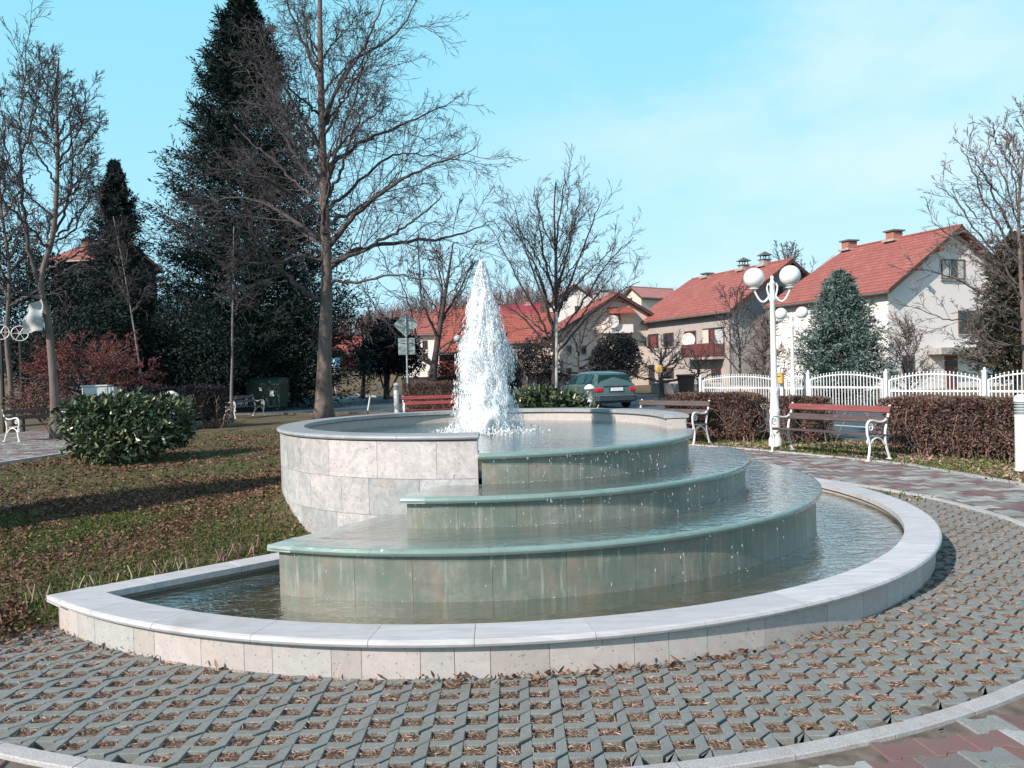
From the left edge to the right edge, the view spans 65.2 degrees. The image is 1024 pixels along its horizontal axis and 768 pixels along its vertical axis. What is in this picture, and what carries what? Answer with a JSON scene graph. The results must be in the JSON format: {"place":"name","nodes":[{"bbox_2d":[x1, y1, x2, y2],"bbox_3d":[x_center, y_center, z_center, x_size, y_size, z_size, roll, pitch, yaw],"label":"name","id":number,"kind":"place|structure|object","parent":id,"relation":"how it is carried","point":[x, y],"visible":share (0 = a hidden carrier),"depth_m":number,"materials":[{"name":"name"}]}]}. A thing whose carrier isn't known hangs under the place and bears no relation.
{"place":"outdoors","nodes":[
{"label":"outdoors","id":0,"kind":"place"},
{"bbox_2d":[22,298,43,332],"bbox_3d":[-13.368,-1.897,22.271,0.569,0.964,0.286,-2,1,0],"label":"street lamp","id":1,"kind":"object","parent":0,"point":[32,320],"visible":1,"depth_m":22.29,"materials":[{"name":"white glass"}]},
{"bbox_2d":[0,426,89,460],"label":"path","id":2,"kind":"structure","parent":0,"point":[36,442],"depth_m":20.31,"materials":[{"name":"grey concrete"}]},
{"bbox_2d":[11,326,28,431],"bbox_3d":[-15.954,-0.167,26.024,0.511,3.462,0.130,-2,1,-30],"label":"ornamental wheel","id":3,"kind":"object","parent":2,"relation":"on","point":[19,337],"visible":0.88,"depth_m":25.99,"materials":[{"name":"white paint"}]},
{"bbox_2d":[2,407,63,441],"bbox_3d":[-13.300,1.109,22.581,0.623,0.883,1.930,-1,1,18],"label":"park bench","id":4,"kind":"object","parent":2,"relation":"on","point":[15,418],"visible":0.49,"depth_m":22.12,"materials":[{"name":"white paint"}]},
{"bbox_2d":[0,390,75,432],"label":"shrub","id":5,"kind":"object","parent":2,"relation":"on","point":[44,399],"visible":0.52,"depth_m":23.92,"materials":[{"name":"brown plant"}]},
{"bbox_2d":[8,328,166,421],"bbox_3d":[-13.562,-0.130,25.647,4.668,3.274,4.794,-2,1,-23],"label":"red maple","id":6,"kind":"object","parent":2,"relation":"on","point":[101,363],"visible":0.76,"depth_m":25.02,"materials":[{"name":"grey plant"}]},
{"bbox_2d":[80,385,116,430],"bbox_3d":[-12.100,0.762,23.506,0.890,1.470,0.480,-2,1,-12],"label":"utility cabinet","id":7,"kind":"object","parent":2,"relation":"on","point":[93,389],"visible":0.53,"depth_m":23.28,"materials":[{"name":"grey metal"}]},
{"bbox_2d":[0,414,368,638],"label":"lawn","id":8,"kind":"structure","parent":0,"point":[252,425],"depth_m":7.62,"materials":[{"name":"plant"}]},
{"bbox_2d":[48,386,200,465],"bbox_3d":[-7.508,0.834,15.467,2.535,1.607,2.593,-2,1,0],"label":"laurel","id":9,"kind":"object","parent":8,"relation":"on","point":[127,428],"visible":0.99,"depth_m":15.00,"materials":[{"name":"green plant"}]},
{"bbox_2d":[25,536,258,609],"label":"dry stalks","id":10,"kind":"object","parent":8,"relation":"on","point":[155,570],"visible":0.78,"depth_m":6.08,"materials":[{"name":"plant"}]},
{"bbox_2d":[0,428,309,630],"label":"leaf litter","id":11,"kind":"object","parent":8,"relation":"on","point":[174,493],"visible":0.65,"depth_m":9.39,"materials":[{"name":"brown plant"}]},
{"bbox_2d":[140,0,529,418],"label":"bare tree","id":12,"kind":"object","parent":8,"relation":"on","point":[323,406],"visible":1,"depth_m":28.36,"materials":[{"name":"grey plant"}]},
{"bbox_2d":[402,394,457,411],"bbox_3d":[-2.587,0.790,25.285,1.730,0.883,0.623,-2,1,-12],"label":"park bench","id":13,"kind":"object","parent":8,"relation":"on","point":[427,402],"visible":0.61,"depth_m":25.42,"materials":[{"name":"red paint"}]},
{"bbox_2d":[9,301,546,336],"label":"hill","id":14,"kind":"structure","parent":0,"point":[358,331],"depth_m":232.47,"materials":[{"name":"plant"}]},
{"bbox_2d":[0,279,675,358],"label":"distant wood","id":15,"kind":"object","parent":14,"relation":"on","point":[397,313],"visible":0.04,"depth_m":226.46,"materials":[{"name":"plant"}]},
{"bbox_2d":[0,446,1023,767],"bbox_3d":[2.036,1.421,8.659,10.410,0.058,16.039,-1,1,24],"label":"path","id":16,"kind":"structure","parent":0,"point":[996,742],"depth_m":8.58,"materials":[{"name":"brick"}]},
{"bbox_2d":[769,402,892,461],"bbox_3d":[5.390,0.783,13.677,0.623,0.883,2.060,-2,1,-29],"label":"park bench","id":17,"kind":"object","parent":16,"relation":"on","point":[868,420],"visible":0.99,"depth_m":13.59,"materials":[{"name":"white paint"}]},
{"bbox_2d":[0,361,1023,605],"bbox_3d":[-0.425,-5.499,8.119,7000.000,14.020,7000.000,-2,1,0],"label":"ground","id":18,"kind":"structure","parent":0,"point":[644,389],"depth_m":39.51,"materials":[{"name":"soil"}]},
{"bbox_2d":[0,324,9,432],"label":"ornamental wheel","id":19,"kind":"object","parent":18,"relation":"on","point":[2,376],"visible":0.99,"depth_m":26.01,"materials":[{"name":"white paint"}]},
{"bbox_2d":[0,131,94,430],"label":"bare tree","id":20,"kind":"object","parent":18,"relation":"on","point":[8,257],"visible":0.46,"depth_m":26.92,"materials":[{"name":"brown plant"}]},
{"bbox_2d":[0,226,143,397],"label":"shrub","id":21,"kind":"object","parent":18,"relation":"on","point":[85,315],"visible":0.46,"depth_m":33.50,"materials":[{"name":"green plant"}]},
{"bbox_2d":[0,0,150,438],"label":"bare tree","id":22,"kind":"object","parent":18,"relation":"on","point":[54,214],"visible":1,"depth_m":22.43,"materials":[{"name":"grey plant"}]},
{"bbox_2d":[0,428,188,464],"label":"kerb","id":23,"kind":"structure","parent":18,"relation":"on","point":[23,459],"depth_m":16.69,"materials":[{"name":"concrete"}]},
{"bbox_2d":[49,240,161,395],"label":"house","id":24,"kind":"structure","parent":18,"relation":"on","point":[75,260],"depth_m":58.36,"materials":[{"name":"red tile"}]},
{"bbox_2d":[67,158,178,389],"bbox_3d":[-18.097,-4.497,36.680,5.395,11.858,5.566,-1,1,44],"label":"conifer","id":25,"kind":"object","parent":18,"relation":"on","point":[124,203],"visible":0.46,"depth_m":36.48,"materials":[{"name":"green plant"}]},
{"bbox_2d":[90,216,165,382],"bbox_3d":[-12.717,-2.091,26.928,1.873,7.118,2.143,-1,1,25],"label":"bare tree","id":26,"kind":"object","parent":18,"relation":"on","point":[123,252],"visible":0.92,"depth_m":26.91,"materials":[{"name":"brown plant"}]},
{"bbox_2d":[120,384,237,428],"bbox_3d":[-10.630,0.734,24.922,3.981,1.492,3.226,-2,1,-30],"label":"hedge","id":27,"kind":"object","parent":18,"relation":"on","point":[209,405],"visible":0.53,"depth_m":24.97,"materials":[{"name":"plant"}]},
{"bbox_2d":[115,289,256,406],"bbox_3d":[-15.113,-1.442,36.093,7.292,5.648,4.806,-2,1,0],"label":"shrub","id":28,"kind":"object","parent":18,"relation":"on","point":[202,343],"visible":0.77,"depth_m":35.14,"materials":[{"name":"green plant"}]},
{"bbox_2d":[200,226,259,421],"bbox_3d":[-10.034,-2.163,28.748,1.900,7.045,1.933,-1,1,34],"label":"bare tree","id":29,"kind":"object","parent":18,"relation":"on","point":[227,270],"visible":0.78,"depth_m":28.94,"materials":[{"name":"brown plant"}]},
{"bbox_2d":[225,395,264,418],"bbox_3d":[-10.705,0.887,31.980,0.623,0.883,1.930,-1,1,18],"label":"park bench","id":30,"kind":"object","parent":18,"relation":"on","point":[247,400],"visible":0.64,"depth_m":32.32,"materials":[{"name":"white paint"}]},
{"bbox_2d":[129,0,394,408],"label":"spruce","id":31,"kind":"object","parent":18,"relation":"on","point":[291,307],"visible":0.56,"depth_m":41.00,"materials":[{"name":"green plant"}]},
{"bbox_2d":[332,337,364,367],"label":"house","id":32,"kind":"structure","parent":18,"relation":"on","point":[339,346],"depth_m":92.47,"materials":[{"name":"red brick"}]},
{"bbox_2d":[402,311,439,376],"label":"house","id":33,"kind":"structure","parent":18,"relation":"on","point":[427,334],"depth_m":76.12,"materials":[{"name":"white paint"}]},
{"bbox_2d":[377,380,465,412],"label":"hedge","id":34,"kind":"object","parent":18,"relation":"on","point":[427,388],"visible":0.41,"depth_m":28.46,"materials":[{"name":"brown plant"}]},
{"bbox_2d":[427,343,463,381],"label":"shrub","id":35,"kind":"object","parent":18,"relation":"on","point":[446,370],"visible":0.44,"depth_m":46.70,"materials":[{"name":"brown plant"}]},
{"bbox_2d":[434,307,468,375],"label":"house","id":36,"kind":"structure","parent":18,"relation":"on","point":[450,334],"depth_m":63.24,"materials":[{"name":"red brick"}]},
{"bbox_2d":[458,369,523,392],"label":"hedge","id":37,"kind":"object","parent":18,"relation":"on","point":[517,382],"visible":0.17,"depth_m":53.76,"materials":[{"name":"plant"}]},
{"bbox_2d":[47,408,941,680],"bbox_3d":[0.412,0.944,7.441,6.908,1.186,6.655,-2,1,0],"label":"stone fountain","id":38,"kind":"object","parent":18,"relation":"on","point":[332,479],"visible":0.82,"depth_m":5.21,"materials":[{"name":"stone"}]},
{"bbox_2d":[209,568,279,593],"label":"basin water","id":39,"kind":"structure","parent":38,"relation":"in","point":[239,585],"depth_m":5.72,"materials":[{"name":"liquid"}]},
{"bbox_2d":[336,420,693,452],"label":"pool water","id":40,"kind":"structure","parent":38,"relation":"in","point":[604,430],"depth_m":7.66,"materials":[{"name":"liquid"}]},
{"bbox_2d":[429,259,554,435],"bbox_3d":[-0.286,-0.375,8.231,1.426,1.840,1.342,-2,1,0],"label":"water jet","id":41,"kind":"object","parent":40,"relation":"on","point":[485,401],"visible":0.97,"depth_m":8.08,"materials":[{"name":"white liquid"}]},
{"bbox_2d":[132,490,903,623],"bbox_3d":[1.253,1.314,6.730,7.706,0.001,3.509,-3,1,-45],"label":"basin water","id":42,"kind":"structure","parent":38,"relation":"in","point":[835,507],"depth_m":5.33,"materials":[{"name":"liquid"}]},
{"bbox_2d":[294,460,821,548],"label":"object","id":43,"kind":"structure","parent":38,"relation":"in","point":[775,480],"depth_m":5.71,"materials":[{"name":"liquid"}]},
{"bbox_2d":[425,446,750,496],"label":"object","id":44,"kind":"structure","parent":38,"relation":"in","point":[726,459],"depth_m":6.29,"materials":[{"name":"liquid"}]},
{"bbox_2d":[0,478,1023,767],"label":"kerb","id":45,"kind":"structure","parent":18,"relation":"on","point":[758,758],"depth_m":3.39,"materials":[{"name":"concrete"}]},
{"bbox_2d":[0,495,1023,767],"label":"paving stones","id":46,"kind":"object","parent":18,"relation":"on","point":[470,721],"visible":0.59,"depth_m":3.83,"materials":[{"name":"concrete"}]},
{"bbox_2d":[1,494,1022,767],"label":"grass tufts","id":47,"kind":"object","parent":46,"relation":"on","point":[629,710],"visible":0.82,"depth_m":3.81,"materials":[{"name":"green plant"}]},
{"bbox_2d":[497,299,540,312],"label":"house","id":48,"kind":"structure","parent":18,"relation":"on","point":[525,307],"depth_m":84.40,"materials":[{"name":"red brick"}]},
{"bbox_2d":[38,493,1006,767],"bbox_3d":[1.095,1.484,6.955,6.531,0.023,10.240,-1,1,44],"label":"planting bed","id":49,"kind":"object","parent":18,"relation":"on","point":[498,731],"visible":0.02,"depth_m":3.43,"materials":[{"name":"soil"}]},
{"bbox_2d":[0,494,1023,767],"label":"grid paving","id":50,"kind":"structure","parent":49,"relation":"on","point":[458,744],"depth_m":3.90,"materials":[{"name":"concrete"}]},
{"bbox_2d":[0,525,984,760],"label":"leaf litter","id":51,"kind":"object","parent":50,"relation":"on","point":[6,610],"visible":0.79,"depth_m":4.63,"materials":[{"name":"brown plant"}]},
{"bbox_2d":[496,311,553,383],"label":"house","id":52,"kind":"structure","parent":18,"relation":"on","point":[517,336],"depth_m":67.34,"materials":[{"name":"red tile"}]},
{"bbox_2d":[527,372,577,390],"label":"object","id":53,"kind":"structure","parent":18,"relation":"on","point":[564,378],"depth_m":49.42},
{"bbox_2d":[507,382,598,407],"bbox_3d":[0.733,0.650,13.707,1.755,1.416,1.061,-2,1,-17],"label":"laurel","id":54,"kind":"object","parent":18,"relation":"on","point":[545,396],"visible":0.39,"depth_m":13.45,"materials":[{"name":"green plant"}]},
{"bbox_2d":[543,283,592,322],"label":"house","id":55,"kind":"structure","parent":18,"relation":"on","point":[572,303],"depth_m":96.06,"materials":[{"name":"paint"}]},
{"bbox_2d":[542,290,654,384],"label":"house","id":56,"kind":"structure","parent":18,"relation":"on","point":[633,315],"depth_m":61.91,"materials":[{"name":"white paint"}]},
{"bbox_2d":[229,411,1009,451],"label":"kerb","id":57,"kind":"structure","parent":18,"relation":"on","point":[856,440],"depth_m":32.95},
{"bbox_2d":[623,286,674,308],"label":"house","id":58,"kind":"structure","parent":18,"relation":"on","point":[647,297],"depth_m":102.77,"materials":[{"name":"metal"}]},
{"bbox_2d":[638,399,711,443],"bbox_3d":[3.263,0.782,16.933,0.623,0.883,1.880,-2,1,-40],"label":"park bench","id":59,"kind":"object","parent":18,"relation":"on","point":[694,412],"visible":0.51,"depth_m":16.68,"materials":[{"name":"white paint"}]},
{"bbox_2d":[676,374,695,392],"bbox_3d":[8.711,0.065,40.011,0.800,1.100,0.800,-2,1,-5],"label":"wheelie bin","id":60,"kind":"object","parent":18,"relation":"on","point":[685,382],"visible":0.86,"depth_m":39.71,"materials":[{"name":"black paint"}]},
{"bbox_2d":[672,337,723,392],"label":"bare tree","id":61,"kind":"object","parent":18,"relation":"on","point":[698,365],"visible":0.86,"depth_m":41.46,"materials":[{"name":"brown plant"}]},
{"bbox_2d":[650,383,755,393],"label":"garden wall","id":62,"kind":"structure","parent":18,"relation":"on","point":[671,388],"depth_m":45.02,"materials":[{"name":"concrete"}]},
{"bbox_2d":[637,390,769,441],"bbox_3d":[4.447,0.657,17.416,3.035,1.067,2.206,-1,1,40],"label":"hedge","id":63,"kind":"object","parent":18,"relation":"on","point":[730,412],"visible":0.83,"depth_m":16.70,"materials":[{"name":"brown plant"}]},
{"bbox_2d":[640,251,809,386],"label":"house","id":64,"kind":"structure","parent":18,"relation":"on","point":[689,308],"depth_m":55.79,"materials":[{"name":"red tile"}]},
{"bbox_2d":[709,281,783,391],"bbox_3d":[11.074,-2.145,37.932,3.406,5.568,2.808,-2,1,0],"label":"bare tree","id":65,"kind":"object","parent":18,"relation":"on","point":[736,322],"visible":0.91,"depth_m":37.89,"materials":[{"name":"brown plant"}]},
{"bbox_2d":[740,303,794,400],"bbox_3d":[10.464,-1.293,33.056,2.398,4.069,2.360,-2,1,0],"label":"bare bush","id":66,"kind":"object","parent":18,"relation":"on","point":[765,342],"visible":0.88,"depth_m":32.91,"materials":[{"name":"brown plant"}]},
{"bbox_2d":[743,265,800,446],"bbox_3d":[5.018,-0.531,15.345,1.060,3.455,0.390,-1,1,6],"label":"street lamp","id":67,"kind":"object","parent":18,"relation":"on","point":[789,275],"visible":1,"depth_m":15.29,"materials":[{"name":"white metal"}]},
{"bbox_2d":[768,240,815,272],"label":"bare tree","id":68,"kind":"object","parent":18,"relation":"on","point":[791,250],"visible":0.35,"depth_m":63.42,"materials":[{"name":"brown plant"}]},
{"bbox_2d":[753,394,853,442],"bbox_3d":[5.854,0.695,16.330,2.063,1.046,1.472,-1,1,6],"label":"hedge","id":69,"kind":"object","parent":18,"relation":"on","point":[784,401],"visible":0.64,"depth_m":15.93,"materials":[{"name":"brown plant"}]},
{"bbox_2d":[778,268,918,404],"bbox_3d":[11.887,-1.612,28.874,4.293,5.190,4.466,-2,1,-43],"label":"spruce","id":70,"kind":"object","parent":18,"relation":"on","point":[840,346],"visible":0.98,"depth_m":28.49,"materials":[{"name":"green plant"}]},
{"bbox_2d":[688,432,1023,501],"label":"grass","id":71,"kind":"structure","parent":18,"relation":"on","point":[932,463],"depth_m":13.70,"materials":[{"name":"green plant"}]},
{"bbox_2d":[689,444,1023,485],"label":"kerb","id":72,"kind":"structure","parent":18,"relation":"on","point":[957,472],"depth_m":12.50,"materials":[{"name":"concrete"}]},
{"bbox_2d":[763,224,1012,389],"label":"house","id":73,"kind":"structure","parent":18,"relation":"on","point":[882,285],"depth_m":44.10,"materials":[{"name":"white paint"}]},
{"bbox_2d":[944,356,957,387],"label":"door","id":74,"kind":"structure","parent":73,"relation":"in","point":[950,363],"depth_m":44.02,"materials":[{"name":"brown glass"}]},
{"bbox_2d":[940,259,966,280],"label":"window","id":75,"kind":"structure","parent":73,"relation":"in","point":[946,271],"depth_m":44.01,"materials":[{"name":"grey glass"}]},
{"bbox_2d":[957,310,976,334],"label":"window","id":76,"kind":"structure","parent":73,"relation":"in","point":[960,332],"depth_m":44.29,"materials":[{"name":"grey glass"}]},
{"bbox_2d":[870,307,945,399],"bbox_3d":[15.229,-1.067,30.837,3.000,3.814,2.828,-2,1,0],"label":"bare bush","id":77,"kind":"object","parent":18,"relation":"on","point":[906,336],"visible":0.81,"depth_m":30.91,"materials":[{"name":"brown plant"}]},
{"bbox_2d":[859,393,1015,461],"bbox_3d":[7.565,0.662,12.865,2.165,1.060,3.927,-2,1,-28],"label":"hedge","id":78,"kind":"object","parent":18,"relation":"on","point":[971,422],"visible":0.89,"depth_m":12.97,"materials":[{"name":"brown plant"}]},
{"bbox_2d":[884,95,1023,393],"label":"bare tree","id":79,"kind":"object","parent":18,"relation":"on","point":[1020,251],"visible":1,"depth_m":24.28,"materials":[{"name":"grey plant"}]},
{"bbox_2d":[947,230,1023,394],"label":"conifer","id":80,"kind":"object","parent":18,"relation":"on","point":[1011,355],"visible":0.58,"depth_m":29.74,"materials":[{"name":"green plant"}]},
{"bbox_2d":[1013,394,1023,470],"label":"light bollard","id":81,"kind":"object","parent":18,"relation":"on","point":[1018,399],"visible":0.99,"depth_m":11.16,"materials":[{"name":"white metal"}]},
{"bbox_2d":[0,0,1023,330],"label":"sky","id":82,"kind":"structure","parent":0,"point":[735,128],"materials":[{"name":"blue"}]},
{"bbox_2d":[228,394,975,446],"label":"road","id":83,"kind":"structure","parent":0,"point":[376,404],"depth_m":35.93,"materials":[{"name":"grey asphalt"}]},
{"bbox_2d":[208,306,289,408],"bbox_3d":[-13.667,-1.373,40.138,5.253,5.295,3.768,-2,1,0],"label":"shrub","id":84,"kind":"object","parent":83,"relation":"on","point":[253,316],"visible":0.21,"depth_m":39.69,"materials":[{"name":"green plant"}]},
{"bbox_2d":[245,377,288,411],"bbox_3d":[-11.279,0.473,37.002,1.680,1.550,1.053,-1,1,8],"label":"waste container","id":85,"kind":"object","parent":83,"relation":"on","point":[271,392],"visible":0.95,"depth_m":36.56,"materials":[{"name":"green plastic"}]},
{"bbox_2d":[334,302,379,397],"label":"bare tree","id":86,"kind":"object","parent":83,"relation":"on","point":[369,318],"visible":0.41,"depth_m":52.87,"materials":[{"name":"brown plant"}]},
{"bbox_2d":[348,313,430,398],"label":"tree","id":87,"kind":"object","parent":83,"relation":"on","point":[396,363],"visible":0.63,"depth_m":49.31,"materials":[{"name":"green plant"}]},
{"bbox_2d":[394,312,417,409],"bbox_3d":[-4.550,-0.993,34.646,1.000,4.207,0.095,-2,1,-4],"label":"road sign","id":88,"kind":"object","parent":83,"relation":"on","point":[406,346],"visible":0.91,"depth_m":34.66,"materials":[{"name":"metal"}]},
{"bbox_2d":[358,225,494,381],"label":"bare tree","id":89,"kind":"object","parent":83,"relation":"on","point":[433,362],"visible":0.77,"depth_m":43.82,"materials":[{"name":"brown plant"}]},
{"bbox_2d":[505,332,564,389],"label":"shrub","id":90,"kind":"object","parent":83,"relation":"on","point":[543,366],"visible":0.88,"depth_m":43.89,"materials":[{"name":"brown plant"}]},
{"bbox_2d":[452,142,650,386],"bbox_3d":[1.617,-5.449,37.935,10.042,11.176,6.657,-1,1,18],"label":"bare tree","id":91,"kind":"object","parent":83,"relation":"on","point":[556,287],"visible":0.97,"depth_m":37.58,"materials":[{"name":"brown plant"}]},
{"bbox_2d":[555,312,557,387],"bbox_3d":[1.832,-0.991,32.989,0.234,3.927,0.120,-2,1,0],"label":"metal pole","id":92,"kind":"object","parent":83,"relation":"on","point":[556,349],"visible":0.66,"depth_m":32.94,"materials":[{"name":"metal"}]},
{"bbox_2d":[519,304,652,379],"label":"bare tree","id":93,"kind":"object","parent":83,"relation":"on","point":[577,346],"visible":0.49,"depth_m":46.92,"materials":[{"name":"brown plant"}]},
{"bbox_2d":[560,370,636,406],"bbox_3d":[3.386,0.186,33.004,2.000,1.487,4.581,-2,1,-17],"label":"parked car","id":94,"kind":"object","parent":83,"relation":"on","point":[613,386],"visible":0.71,"depth_m":31.07,"materials":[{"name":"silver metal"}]},
{"bbox_2d":[587,329,643,381],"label":"shrub","id":95,"kind":"object","parent":83,"relation":"on","point":[618,356],"visible":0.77,"depth_m":45.42,"materials":[{"name":"green plant"}]},
{"bbox_2d":[624,329,718,396],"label":"bare tree","id":96,"kind":"object","parent":83,"relation":"on","point":[664,368],"visible":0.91,"depth_m":40.96,"materials":[{"name":"brown plant"}]},
{"bbox_2d":[775,307,807,394],"bbox_3d":[9.182,-0.812,26.194,1.060,3.415,0.390,-1,1,4],"label":"street lamp","id":97,"kind":"object","parent":83,"relation":"on","point":[781,313],"visible":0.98,"depth_m":26.14,"materials":[{"name":"white metal"}]},
{"bbox_2d":[805,370,810,395],"bbox_3d":[9.879,0.204,26.660,0.120,1.330,0.120,-2,1,-37],"label":"fence post","id":98,"kind":"object","parent":83,"relation":"on","point":[807,382],"visible":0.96,"depth_m":26.62,"materials":[{"name":"white metal"}]},
{"bbox_2d":[785,373,805,395],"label":"garden gate","id":99,"kind":"structure","parent":98,"relation":"attached to","point":[787,384],"depth_m":26.97,"materials":[{"name":"white metal"}]},
{"bbox_2d":[809,371,883,405],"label":"driveway gate","id":100,"kind":"structure","parent":98,"relation":"attached to","point":[881,387],"depth_m":25.51,"materials":[{"name":"white metal"}]},
{"bbox_2d":[981,367,987,396],"bbox_3d":[13.156,0.195,22.264,0.120,1.330,0.120,-2,1,-37],"label":"fence post","id":101,"kind":"object","parent":83,"relation":"on","point":[984,371],"visible":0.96,"depth_m":22.22,"materials":[{"name":"white paint"}]},
{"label":"fence plinth","id":102,"kind":"object","parent":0,"visible":0},
{"bbox_2d":[702,374,779,396],"bbox_3d":[8.207,0.134,28.900,0.050,1.000,3.321,-2,1,-37],"label":"metal fence","id":103,"kind":"object","parent":102,"relation":"on","point":[736,387],"visible":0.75,"depth_m":28.89,"materials":[{"name":"white metal"}]},
{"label":"fence plinth","id":104,"kind":"object","parent":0,"visible":0},
{"bbox_2d":[888,371,981,398],"bbox_3d":[12.313,0.142,23.392,0.050,1.060,2.651,-2,1,-37],"label":"metal fence","id":105,"kind":"object","parent":104,"relation":"on","point":[890,383],"visible":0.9,"depth_m":23.35,"materials":[{"name":"white metal"}]},
{"bbox_2d":[987,370,1023,396],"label":"metal fence","id":106,"kind":"object","parent":104,"relation":"on","point":[1004,390],"visible":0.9,"depth_m":21.84,"materials":[{"name":"white metal"}]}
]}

